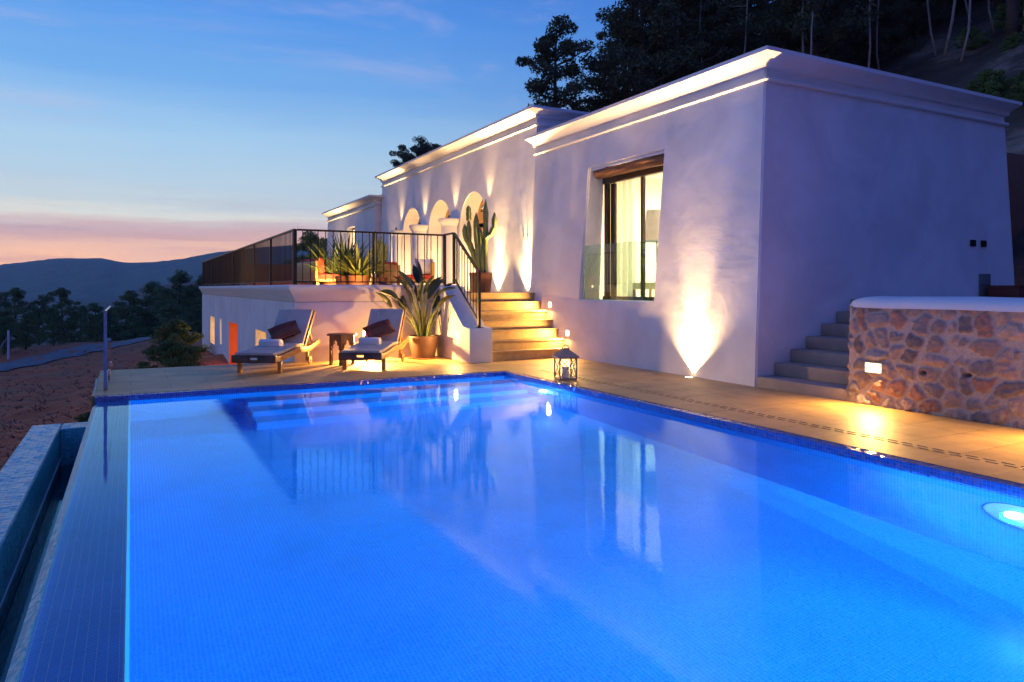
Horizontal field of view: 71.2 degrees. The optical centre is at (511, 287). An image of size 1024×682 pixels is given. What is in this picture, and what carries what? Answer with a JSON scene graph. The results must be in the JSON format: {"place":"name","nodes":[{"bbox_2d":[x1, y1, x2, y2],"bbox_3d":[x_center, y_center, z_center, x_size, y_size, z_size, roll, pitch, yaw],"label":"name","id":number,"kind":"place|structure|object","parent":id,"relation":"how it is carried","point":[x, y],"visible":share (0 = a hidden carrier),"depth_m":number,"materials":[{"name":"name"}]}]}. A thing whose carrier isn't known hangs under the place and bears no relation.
{"place":"outdoors","nodes":[
{"label":"outdoors","id":0,"kind":"place"},
{"bbox_2d":[0,332,201,370],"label":"road","id":1,"kind":"structure","parent":0,"point":[48,357],"depth_m":59.30,"materials":[{"name":"asphalt"}]},
{"bbox_2d":[0,245,326,297],"bbox_3d":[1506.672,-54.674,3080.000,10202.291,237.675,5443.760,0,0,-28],"label":"hills","id":2,"kind":"structure","parent":0,"point":[91,278],"depth_m":1770.62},
{"bbox_2d":[0,0,770,264],"label":"sky","id":3,"kind":"structure","parent":0,"point":[132,131],"materials":[{"name":"blue"}]},
{"bbox_2d":[0,0,1023,469],"bbox_3d":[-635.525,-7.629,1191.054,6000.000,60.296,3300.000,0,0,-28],"label":"ground","id":4,"kind":"structure","parent":0,"point":[926,64],"depth_m":33.05,"materials":[{"name":"soil"}]},
{"bbox_2d":[0,330,9,358],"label":"fence post","id":5,"kind":"object","parent":4,"relation":"on","point":[8,344],"visible":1,"depth_m":57.14,"materials":[{"name":"metal"}]},
{"bbox_2d":[0,294,15,345],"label":"tree","id":6,"kind":"object","parent":4,"relation":"on","point":[4,303],"visible":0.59,"depth_m":71.62,"materials":[{"name":"green plant"}]},
{"bbox_2d":[0,318,21,354],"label":"tree","id":7,"kind":"object","parent":4,"relation":"on","point":[3,328],"visible":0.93,"depth_m":61.06,"materials":[{"name":"green plant"}]},
{"bbox_2d":[0,287,41,346],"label":"tree","id":8,"kind":"object","parent":4,"relation":"on","point":[15,293],"visible":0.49,"depth_m":77.98,"materials":[{"name":"green plant"}]},
{"bbox_2d":[11,314,44,349],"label":"tree","id":9,"kind":"object","parent":4,"relation":"on","point":[25,321],"visible":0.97,"depth_m":63.35,"materials":[{"name":"green plant"}]},
{"bbox_2d":[14,296,54,344],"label":"tree","id":10,"kind":"object","parent":4,"relation":"on","point":[42,303],"visible":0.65,"depth_m":73.02,"materials":[{"name":"green plant"}]},
{"bbox_2d":[37,310,72,345],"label":"tree","id":11,"kind":"object","parent":4,"relation":"on","point":[55,321],"visible":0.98,"depth_m":68.07,"materials":[{"name":"green plant"}]},
{"bbox_2d":[34,287,86,343],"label":"tree","id":12,"kind":"object","parent":4,"relation":"on","point":[64,300],"visible":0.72,"depth_m":80.26,"materials":[{"name":"green plant"}]},
{"bbox_2d":[73,410,90,421],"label":"shrub","id":13,"kind":"object","parent":4,"relation":"on","point":[85,418],"visible":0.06,"depth_m":15.42,"materials":[{"name":"green plant"}]},
{"bbox_2d":[65,305,99,342],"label":"tree","id":14,"kind":"object","parent":4,"relation":"on","point":[84,308],"visible":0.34,"depth_m":85.43,"materials":[{"name":"green plant"}]},
{"bbox_2d":[79,315,101,341],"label":"tree","id":15,"kind":"object","parent":4,"relation":"on","point":[90,336],"visible":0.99,"depth_m":75.45,"materials":[{"name":"green plant"}]},
{"bbox_2d":[75,302,121,341],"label":"tree","id":16,"kind":"object","parent":4,"relation":"on","point":[95,308],"visible":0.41,"depth_m":102.56,"materials":[{"name":"green plant"}]},
{"bbox_2d":[0,348,220,466],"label":"dry grass","id":17,"kind":"structure","parent":4,"relation":"on","point":[43,420],"depth_m":27.67,"materials":[{"name":"plant"}]},
{"bbox_2d":[98,306,132,341],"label":"tree","id":18,"kind":"object","parent":4,"relation":"on","point":[112,323],"visible":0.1,"depth_m":109.81,"materials":[{"name":"green plant"}]},
{"bbox_2d":[96,289,154,340],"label":"tree","id":19,"kind":"object","parent":4,"relation":"on","point":[130,297],"visible":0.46,"depth_m":107.10,"materials":[{"name":"green plant"}]},
{"bbox_2d":[117,314,149,340],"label":"tree","id":20,"kind":"object","parent":4,"relation":"on","point":[137,325],"visible":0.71,"depth_m":101.94,"materials":[{"name":"green plant"}]},
{"bbox_2d":[115,294,168,338],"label":"tree","id":21,"kind":"object","parent":4,"relation":"on","point":[148,301],"visible":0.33,"depth_m":111.40,"materials":[{"name":"green plant"}]},
{"bbox_2d":[129,281,177,323],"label":"tree","id":22,"kind":"object","parent":4,"relation":"on","point":[150,286],"visible":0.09,"depth_m":115.77,"materials":[{"name":"green plant"}]},
{"bbox_2d":[151,304,180,333],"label":"tree","id":23,"kind":"object","parent":4,"relation":"on","point":[169,309],"visible":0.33,"depth_m":102.52,"materials":[{"name":"green plant"}]},
{"bbox_2d":[136,339,202,368],"bbox_3d":[-8.423,1.998,17.573,1.575,1.518,1.793,0,0,-5],"label":"shrub","id":24,"kind":"object","parent":4,"relation":"on","point":[183,354],"visible":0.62,"depth_m":17.43,"materials":[{"name":"green plant"}]},
{"bbox_2d":[147,269,201,332],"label":"tree","id":25,"kind":"object","parent":4,"relation":"on","point":[180,277],"visible":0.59,"depth_m":108.91,"materials":[{"name":"green plant"}]},
{"bbox_2d":[149,319,211,360],"bbox_3d":[-11.035,1.868,23.665,1.992,1.686,1.750,0,0,27],"label":"shrub","id":26,"kind":"object","parent":4,"relation":"on","point":[179,329],"visible":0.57,"depth_m":23.46,"materials":[{"name":"green plant"}]},
{"bbox_2d":[177,305,201,331],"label":"tree","id":27,"kind":"object","parent":4,"relation":"on","point":[190,315],"visible":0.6,"depth_m":95.03,"materials":[{"name":"green plant"}]},
{"bbox_2d":[165,274,219,330],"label":"tree","id":28,"kind":"object","parent":4,"relation":"on","point":[198,282],"visible":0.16,"depth_m":113.83,"materials":[{"name":"green plant"}]},
{"bbox_2d":[282,231,326,263],"bbox_3d":[-8.062,-0.054,29.945,3.663,4.737,3.784,0,0,25],"label":"tree","id":29,"kind":"object","parent":4,"relation":"on","point":[314,238],"visible":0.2,"depth_m":29.49,"materials":[{"name":"green plant"}]},
{"bbox_2d":[199,285,533,363],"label":"terrace","id":30,"kind":"structure","parent":4,"relation":"on","point":[235,319],"depth_m":12.90,"materials":[{"name":"paint"}]},
{"bbox_2d":[230,322,237,363],"bbox_3d":[-7.323,1.570,19.215,0.300,1.280,1.820,0,0,-28],"label":"door","id":31,"kind":"structure","parent":30,"relation":"in","point":[233,327],"depth_m":19.98,"materials":[{"name":"brown wood"}]},
{"bbox_2d":[297,257,339,284],"bbox_3d":[-4.733,-0.305,17.598,0.710,0.800,2.200,0,0,-28],"label":"garden sofa","id":32,"kind":"object","parent":30,"relation":"on","point":[314,275],"visible":0.68,"depth_m":16.82,"materials":[{"name":"fabric"}]},
{"bbox_2d":[247,264,389,284],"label":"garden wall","id":33,"kind":"structure","parent":30,"relation":"on","point":[273,275],"depth_m":20.89,"materials":[{"name":"paint"}]},
{"bbox_2d":[202,229,445,285],"bbox_3d":[-6.490,-0.517,20.165,2.755,0.935,17.252,0,0,-28],"label":"terrace railing","id":34,"kind":"object","parent":30,"relation":"on","point":[237,266],"visible":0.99,"depth_m":13.37,"materials":[{"name":"metal"}]},
{"bbox_2d":[305,237,354,284],"bbox_3d":[-4.258,-0.593,17.187,1.858,1.376,1.912,0,0,-28],"label":"potted plant","id":35,"kind":"object","parent":30,"relation":"on","point":[328,272],"visible":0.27,"depth_m":16.81,"materials":[{"name":"green plant"}]},
{"bbox_2d":[312,233,392,284],"bbox_3d":[-3.432,-0.586,15.570,1.806,1.362,1.833,0,0,-28],"label":"potted plant","id":36,"kind":"object","parent":30,"relation":"on","point":[351,249],"visible":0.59,"depth_m":15.33,"materials":[{"name":"green plant"}]},
{"bbox_2d":[327,244,385,284],"bbox_3d":[-3.169,-0.429,14.961,1.421,1.048,1.333,0,0,-28],"label":"potted plant","id":37,"kind":"object","parent":30,"relation":"on","point":[358,268],"visible":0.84,"depth_m":14.84,"materials":[{"name":"green plant"}]},
{"bbox_2d":[350,262,399,284],"bbox_3d":[-3.927,-0.305,19.496,1.600,0.800,0.710,0,0,-28],"label":"garden sofa","id":38,"kind":"object","parent":30,"relation":"on","point":[393,269],"visible":0.2,"depth_m":19.45,"materials":[{"name":"wicker"}]},
{"bbox_2d":[364,249,392,284],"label":"potted plant","id":39,"kind":"object","parent":30,"relation":"on","point":[379,261],"visible":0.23,"depth_m":17.78,"materials":[{"name":"green plant"}]},
{"bbox_2d":[370,231,387,284],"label":"potted cactus","id":40,"kind":"object","parent":30,"relation":"on","point":[380,247],"visible":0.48,"depth_m":18.09,"materials":[{"name":"plant"}]},
{"bbox_2d":[397,262,434,284],"bbox_3d":[-2.467,-0.265,18.201,0.710,0.720,1.500,0,0,-18],"label":"garden sofa","id":41,"kind":"object","parent":30,"relation":"on","point":[431,274],"visible":0.25,"depth_m":17.59,"materials":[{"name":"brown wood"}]},
{"bbox_2d":[418,259,432,273],"bbox_3d":[-2.133,-0.525,17.750,0.380,0.380,0.124,-2,-9,-14],"label":"cushion","id":42,"kind":"object","parent":41,"relation":"on","point":[427,266],"visible":0.69,"depth_m":17.70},
{"bbox_2d":[462,199,496,291],"bbox_3d":[-0.661,-0.852,14.526,0.598,1.894,0.494,0,0,-28],"label":"potted cactus","id":43,"kind":"object","parent":30,"relation":"on","point":[479,254],"visible":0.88,"depth_m":14.49,"materials":[{"name":"plant"}]},
{"bbox_2d":[389,149,415,166],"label":"pine tree","id":44,"kind":"object","parent":4,"relation":"on","point":[399,154],"visible":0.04,"depth_m":61.45,"materials":[{"name":"green plant"}]},
{"bbox_2d":[397,135,441,162],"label":"pine tree","id":45,"kind":"object","parent":4,"relation":"on","point":[423,148],"visible":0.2,"depth_m":59.96,"materials":[{"name":"green plant"}]},
{"bbox_2d":[0,371,1023,681],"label":"swimming pool","id":46,"kind":"structure","parent":4,"relation":"in","point":[36,459],"depth_m":6.04,"materials":[{"name":"tile"}]},
{"bbox_2d":[0,464,73,681],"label":"water","id":47,"kind":"structure","parent":46,"relation":"in","point":[15,609],"depth_m":4.96,"materials":[{"name":"liquid"}]},
{"bbox_2d":[17,376,1023,681],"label":"water","id":48,"kind":"structure","parent":46,"relation":"in","point":[499,528],"depth_m":3.55,"materials":[{"name":"liquid"}]},
{"bbox_2d":[91,357,1023,483],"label":"pool deck","id":49,"kind":"structure","parent":4,"relation":"on","point":[999,444],"depth_m":8.06,"materials":[{"name":"stone"}]},
{"bbox_2d":[103,306,111,390],"bbox_3d":[-5.508,0.764,9.749,0.044,0.972,2.512,0,0,-28],"label":"outdoor shower","id":50,"kind":"object","parent":49,"relation":"on","point":[107,343],"visible":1,"depth_m":9.16,"materials":[{"name":"metal"}]},
{"bbox_2d":[231,309,319,372],"bbox_3d":[-3.645,0.806,11.187,0.668,0.888,1.818,0,0,5],"label":"sun lounger","id":51,"kind":"object","parent":49,"relation":"on","point":[295,344],"visible":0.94,"depth_m":11.20,"materials":[{"name":"fabric"}]},
{"bbox_2d":[259,339,282,346],"bbox_3d":[-3.717,0.866,11.033,0.340,0.143,0.157,0,0,11],"label":"rolled towel","id":52,"kind":"object","parent":51,"relation":"on","point":[272,342],"visible":0.8,"depth_m":10.97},
{"bbox_2d":[267,320,300,339],"bbox_3d":[-3.660,0.698,11.483,0.460,0.144,0.380,-20,40,-20],"label":"cushion","id":53,"kind":"object","parent":51,"relation":"on","point":[285,330],"visible":0.94,"depth_m":11.41,"materials":[{"name":"fabric"}]},
{"bbox_2d":[327,333,356,365],"bbox_3d":[-2.779,1.000,11.688,0.537,0.500,0.468,0,0,-40],"label":"side table","id":54,"kind":"object","parent":49,"relation":"on","point":[340,339],"visible":0.85,"depth_m":11.53,"materials":[{"name":"brown wood"}]},
{"bbox_2d":[339,309,408,369],"bbox_3d":[-2.197,0.806,11.597,0.668,0.888,1.818,0,0,5],"label":"sun lounger","id":55,"kind":"object","parent":49,"relation":"on","point":[390,344],"visible":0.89,"depth_m":11.58,"materials":[{"name":"fabric"}]},
{"bbox_2d":[358,337,381,343],"bbox_3d":[-2.270,0.866,11.443,0.340,0.143,0.157,0,0,11],"label":"rolled towel","id":56,"kind":"object","parent":55,"relation":"on","point":[369,340],"visible":0.82,"depth_m":11.38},
{"bbox_2d":[363,319,395,336],"bbox_3d":[-2.212,0.698,11.893,0.460,0.144,0.380,-20,40,-20],"label":"cushion","id":57,"kind":"object","parent":55,"relation":"on","point":[382,328],"visible":0.91,"depth_m":11.82,"materials":[{"name":"fabric"}]},
{"bbox_2d":[376,261,454,359],"bbox_3d":[-1.773,0.368,12.638,1.634,1.764,0.788,0,0,0],"label":"potted plant","id":58,"kind":"object","parent":49,"relation":"on","point":[423,342],"visible":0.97,"depth_m":12.53,"materials":[{"name":"green plant"}]},
{"bbox_2d":[434,285,569,363],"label":"staircase","id":59,"kind":"structure","parent":49,"relation":"on","point":[527,331],"depth_m":12.70,"materials":[{"name":"paint"}]},
{"bbox_2d":[444,232,483,327],"bbox_3d":[-0.878,-0.160,12.543,0.120,1.670,1.500,0,0,-28],"label":"stair railing","id":60,"kind":"object","parent":59,"relation":"on","point":[455,239],"visible":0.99,"depth_m":12.33,"materials":[{"name":"metal"}]},
{"bbox_2d":[552,344,578,380],"bbox_3d":[0.730,1.012,9.752,0.296,0.476,0.296,0,0,-14],"label":"lantern","id":61,"kind":"object","parent":49,"relation":"on","point":[565,353],"visible":0.98,"depth_m":9.66,"materials":[{"name":"paint"}]},
{"bbox_2d":[562,367,568,377],"bbox_3d":[0.730,1.149,9.752,0.096,0.150,0.096,0,0,-28],"label":"candle","id":62,"kind":"object","parent":61,"relation":"in","point":[566,373],"visible":0.89,"depth_m":9.71,"materials":[{"name":"wax"}]},
{"bbox_2d":[539,370,1023,467],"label":"slot drain","id":63,"kind":"object","parent":49,"relation":"on","point":[818,425],"visible":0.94,"depth_m":6.33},
{"bbox_2d":[756,299,856,402],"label":"side staircase","id":64,"kind":"structure","parent":49,"relation":"on","point":[817,366],"depth_m":8.81,"materials":[{"name":"stone"}]},
{"bbox_2d":[986,285,1023,297],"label":"planter box","id":65,"kind":"object","parent":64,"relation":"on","point":[1015,291],"visible":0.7,"depth_m":11.01,"materials":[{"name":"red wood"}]},
{"bbox_2d":[846,296,1023,428],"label":"stone wall","id":66,"kind":"structure","parent":49,"relation":"on","point":[961,358],"depth_m":6.96,"materials":[{"name":"stone"}]},
{"bbox_2d":[865,362,881,373],"bbox_3d":[3.826,0.850,7.572,0.010,0.109,0.194,0,0,-28],"label":"wall lamp","id":67,"kind":"object","parent":66,"relation":"attached to","point":[870,367],"visible":1,"depth_m":7.56,"materials":[{"name":"glass"}]},
{"bbox_2d":[515,14,608,111],"bbox_3d":[1.813,-6.214,30.759,5.018,10.690,5.475,0,0,-30],"label":"pine tree","id":68,"kind":"object","parent":4,"relation":"on","point":[547,56],"visible":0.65,"depth_m":30.14,"materials":[{"name":"green plant"}]},
{"bbox_2d":[564,15,671,110],"bbox_3d":[4.842,-8.048,33.251,5.298,9.936,5.596,0,0,26],"label":"pine tree","id":69,"kind":"object","parent":4,"relation":"on","point":[605,34],"visible":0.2,"depth_m":32.93,"materials":[{"name":"green plant"}]},
{"bbox_2d":[579,0,711,107],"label":"pine tree","id":70,"kind":"object","parent":4,"relation":"on","point":[661,20],"visible":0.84,"depth_m":29.37,"materials":[{"name":"green plant"}]},
{"bbox_2d":[322,45,1021,386],"bbox_3d":[0.520,-1.010,19.971,6.380,5.120,22.250,0,0,-28],"label":"villa","id":71,"kind":"object","parent":4,"relation":"on","point":[795,198],"visible":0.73,"depth_m":10.57,"materials":[{"name":"paint"}]},
{"bbox_2d":[477,199,483,236],"bbox_3d":[-0.506,-1.090,17.072,0.080,2.380,1.460,0,0,-28],"label":"door","id":72,"kind":"structure","parent":71,"relation":"in","point":[480,211],"depth_m":17.48,"materials":[{"name":"brown wood"}]},
{"bbox_2d":[610,179,634,296],"bbox_3d":[1.951,-0.925,12.869,0.096,2.450,0.830,0,0,-28],"label":"curtain","id":73,"kind":"object","parent":71,"relation":"hanging from","point":[625,234],"visible":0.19,"depth_m":12.76,"materials":[{"name":"fabric"}]},
{"bbox_2d":[603,166,662,300],"bbox_3d":[2.175,-0.940,11.770,0.160,2.340,2.120,0,0,-28],"label":"window","id":74,"kind":"structure","parent":71,"relation":"in","point":[613,180],"depth_m":12.52,"materials":[{"name":"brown wood"}]},
{"bbox_2d":[640,177,640,296],"bbox_3d":[2.247,-0.925,12.353,0.048,2.450,0.120,0,0,-23],"label":"curtain","id":75,"kind":"object","parent":71,"relation":"hanging from","point":[640,234],"visible":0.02,"depth_m":12.41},
{"bbox_2d":[633,282,654,296],"bbox_3d":[2.530,-0.080,12.515,0.620,0.820,0.600,0,0,42],"label":"table","id":76,"kind":"object","parent":71,"relation":"on","point":[650,286],"visible":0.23,"depth_m":12.42,"materials":[{"name":"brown wood"}]},
{"bbox_2d":[646,209,659,264],"bbox_3d":[2.722,-0.560,13.422,0.460,1.780,0.460,0,0,-28],"label":"floor lamp","id":77,"kind":"object","parent":71,"relation":"in","point":[652,224],"visible":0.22,"depth_m":13.25,"materials":[{"name":"metal"}]},
{"bbox_2d":[979,274,990,296],"bbox_3d":[7.519,-0.040,11.357,0.300,0.360,0.020,0,0,-28],"label":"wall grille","id":78,"kind":"object","parent":71,"relation":"attached to","point":[984,280],"depth_m":11.34,"materials":[{"name":"metal"}]},
{"bbox_2d":[615,0,748,87],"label":"pine tree","id":79,"kind":"object","parent":4,"relation":"on","point":[693,10],"visible":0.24,"depth_m":33.27,"materials":[{"name":"green plant"}]},
{"bbox_2d":[644,0,730,84],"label":"pine tree","id":80,"kind":"object","parent":4,"relation":"on","point":[684,5],"visible":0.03,"depth_m":34.69,"materials":[{"name":"green plant"}]},
{"bbox_2d":[669,0,729,70],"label":"pine tree","id":81,"kind":"object","parent":4,"relation":"on","point":[704,32],"visible":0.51,"depth_m":32.40,"materials":[{"name":"green plant"}]},
{"bbox_2d":[671,0,777,76],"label":"pine tree","id":82,"kind":"object","parent":4,"relation":"on","point":[717,34],"visible":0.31,"depth_m":33.75,"materials":[{"name":"green plant"}]},
{"bbox_2d":[704,0,772,51],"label":"pine tree","id":83,"kind":"object","parent":4,"relation":"on","point":[755,3],"visible":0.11,"depth_m":39.62,"materials":[{"name":"green plant"}]},
{"bbox_2d":[715,0,762,53],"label":"pine tree","id":84,"kind":"object","parent":4,"relation":"on","point":[752,17],"visible":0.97,"depth_m":30.98,"materials":[{"name":"green plant"}]},
{"bbox_2d":[739,1,775,42],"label":"pine tree","id":85,"kind":"object","parent":4,"relation":"on","point":[772,3],"visible":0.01,"depth_m":43.70,"materials":[{"name":"green plant"}]},
{"bbox_2d":[745,9,852,52],"bbox_3d":[14.538,-11.594,36.294,5.524,5.282,5.226,0,0,25],"label":"bush","id":86,"kind":"object","parent":4,"relation":"on","point":[756,46],"visible":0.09,"depth_m":35.39,"materials":[{"name":"green plant"}]},
{"bbox_2d":[802,0,803,52],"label":"bare tree","id":87,"kind":"object","parent":4,"relation":"on","point":[802,31],"visible":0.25,"depth_m":30.36,"materials":[{"name":"brown plant"}]},
{"bbox_2d":[789,0,829,54],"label":"pine tree","id":88,"kind":"object","parent":4,"relation":"on","point":[812,5],"visible":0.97,"depth_m":27.86,"materials":[{"name":"green plant"}]},
{"bbox_2d":[758,0,865,50],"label":"pine tree","id":89,"kind":"object","parent":4,"relation":"on","point":[841,3],"visible":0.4,"depth_m":33.39,"materials":[{"name":"green plant"}]},
{"bbox_2d":[760,0,882,62],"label":"pine tree","id":90,"kind":"object","parent":4,"relation":"on","point":[838,31],"visible":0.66,"depth_m":30.42,"materials":[{"name":"green plant"}]},
{"bbox_2d":[868,0,870,67],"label":"bare tree","id":91,"kind":"object","parent":4,"relation":"on","point":[869,56],"visible":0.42,"depth_m":30.12,"materials":[{"name":"brown plant"}]},
{"bbox_2d":[876,0,879,69],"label":"bare tree","id":92,"kind":"object","parent":4,"relation":"on","point":[878,65],"visible":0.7,"depth_m":33.08,"materials":[{"name":"brown plant"}]},
{"bbox_2d":[927,0,936,55],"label":"bare tree","id":93,"kind":"object","parent":4,"relation":"on","point":[931,35],"visible":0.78,"depth_m":31.81,"materials":[{"name":"brown plant"}]},
{"bbox_2d":[943,0,955,55],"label":"bare tree","id":94,"kind":"object","parent":4,"relation":"on","point":[950,30],"visible":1,"depth_m":30.09,"materials":[{"name":"brown plant"}]},
{"bbox_2d":[960,0,971,61],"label":"bare tree","id":95,"kind":"object","parent":4,"relation":"on","point":[967,36],"visible":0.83,"depth_m":28.56,"materials":[{"name":"brown plant"}]},
{"bbox_2d":[961,85,979,91],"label":"shrub","id":96,"kind":"object","parent":4,"relation":"on","point":[971,88],"visible":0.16,"depth_m":22.12,"materials":[{"name":"green plant"}]},
{"bbox_2d":[950,26,992,50],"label":"shrub","id":97,"kind":"object","parent":4,"relation":"on","point":[975,35],"visible":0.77,"depth_m":29.02,"materials":[{"name":"green plant"}]},
{"bbox_2d":[972,82,1007,96],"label":"shrub","id":98,"kind":"object","parent":4,"relation":"on","point":[989,88],"visible":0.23,"depth_m":21.45,"materials":[{"name":"green plant"}]},
{"bbox_2d":[988,0,994,31],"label":"bare tree","id":99,"kind":"object","parent":4,"relation":"on","point":[991,20],"visible":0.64,"depth_m":30.41,"materials":[{"name":"brown plant"}]},
{"bbox_2d":[967,68,1021,99],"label":"shrub","id":100,"kind":"object","parent":4,"relation":"on","point":[994,76],"visible":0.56,"depth_m":21.71,"materials":[{"name":"green plant"}]},
{"bbox_2d":[994,0,1005,10],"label":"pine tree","id":101,"kind":"object","parent":4,"relation":"on","point":[997,3],"visible":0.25,"depth_m":33.49,"materials":[{"name":"brown plant"}]},
{"bbox_2d":[991,4,1022,27],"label":"shrub","id":102,"kind":"object","parent":4,"relation":"on","point":[1001,13],"visible":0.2,"depth_m":29.55,"materials":[{"name":"green plant"}]},
{"bbox_2d":[998,32,1023,50],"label":"shrub","id":103,"kind":"object","parent":4,"relation":"on","point":[1010,42],"visible":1,"depth_m":26.66,"materials":[{"name":"green plant"}]},
{"bbox_2d":[1004,0,1019,39],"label":"pine tree","id":104,"kind":"object","parent":4,"relation":"on","point":[1012,17],"visible":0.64,"depth_m":27.57,"materials":[{"name":"brown plant"}]},
{"bbox_2d":[1000,0,1023,30],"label":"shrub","id":105,"kind":"object","parent":4,"relation":"on","point":[1021,19],"visible":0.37,"depth_m":28.30,"materials":[{"name":"green plant"}]},
{"bbox_2d":[1006,152,1023,237],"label":"retaining wall","id":106,"kind":"structure","parent":4,"relation":"on","point":[1015,165],"depth_m":14.91,"materials":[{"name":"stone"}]},
{"bbox_2d":[1006,81,1023,103],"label":"shrub","id":107,"kind":"object","parent":4,"relation":"on","point":[1019,96],"visible":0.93,"depth_m":21.10,"materials":[{"name":"green plant"}]},
{"bbox_2d":[1011,70,1023,85],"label":"shrub","id":108,"kind":"object","parent":4,"relation":"on","point":[1020,77],"visible":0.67,"depth_m":22.14,"materials":[{"name":"green plant"}]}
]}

